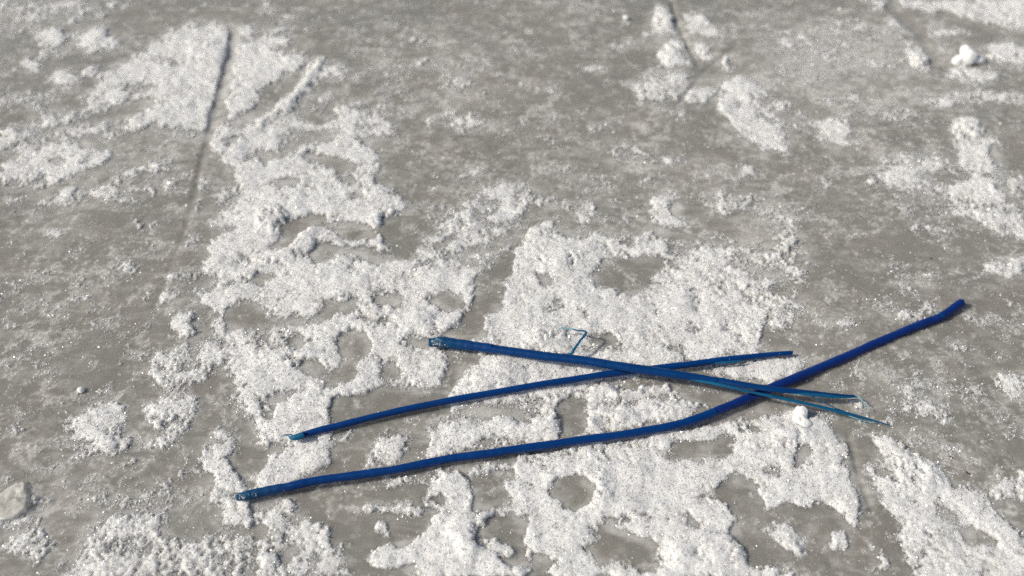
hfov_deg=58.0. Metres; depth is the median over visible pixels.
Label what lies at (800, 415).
snow lump
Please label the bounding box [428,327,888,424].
blue cord
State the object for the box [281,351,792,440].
blue cord
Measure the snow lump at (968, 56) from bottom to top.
0.018 m
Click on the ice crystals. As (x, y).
(512, 280)
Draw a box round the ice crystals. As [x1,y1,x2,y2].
[0,0,1023,575]
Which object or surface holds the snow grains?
on the ice ground
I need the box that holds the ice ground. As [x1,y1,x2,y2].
[0,0,1023,575]
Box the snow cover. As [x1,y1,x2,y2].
[0,0,1023,575]
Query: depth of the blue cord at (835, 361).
0.54 m
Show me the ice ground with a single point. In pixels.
(622, 546)
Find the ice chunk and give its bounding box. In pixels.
[0,481,30,521]
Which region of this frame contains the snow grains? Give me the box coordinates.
[0,0,1023,575]
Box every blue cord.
[236,299,965,500]
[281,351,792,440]
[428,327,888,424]
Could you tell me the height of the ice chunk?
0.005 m
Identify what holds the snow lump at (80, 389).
on the ice ground
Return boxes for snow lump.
[77,387,84,392]
[792,405,811,427]
[951,45,985,65]
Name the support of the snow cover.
on the ice ground

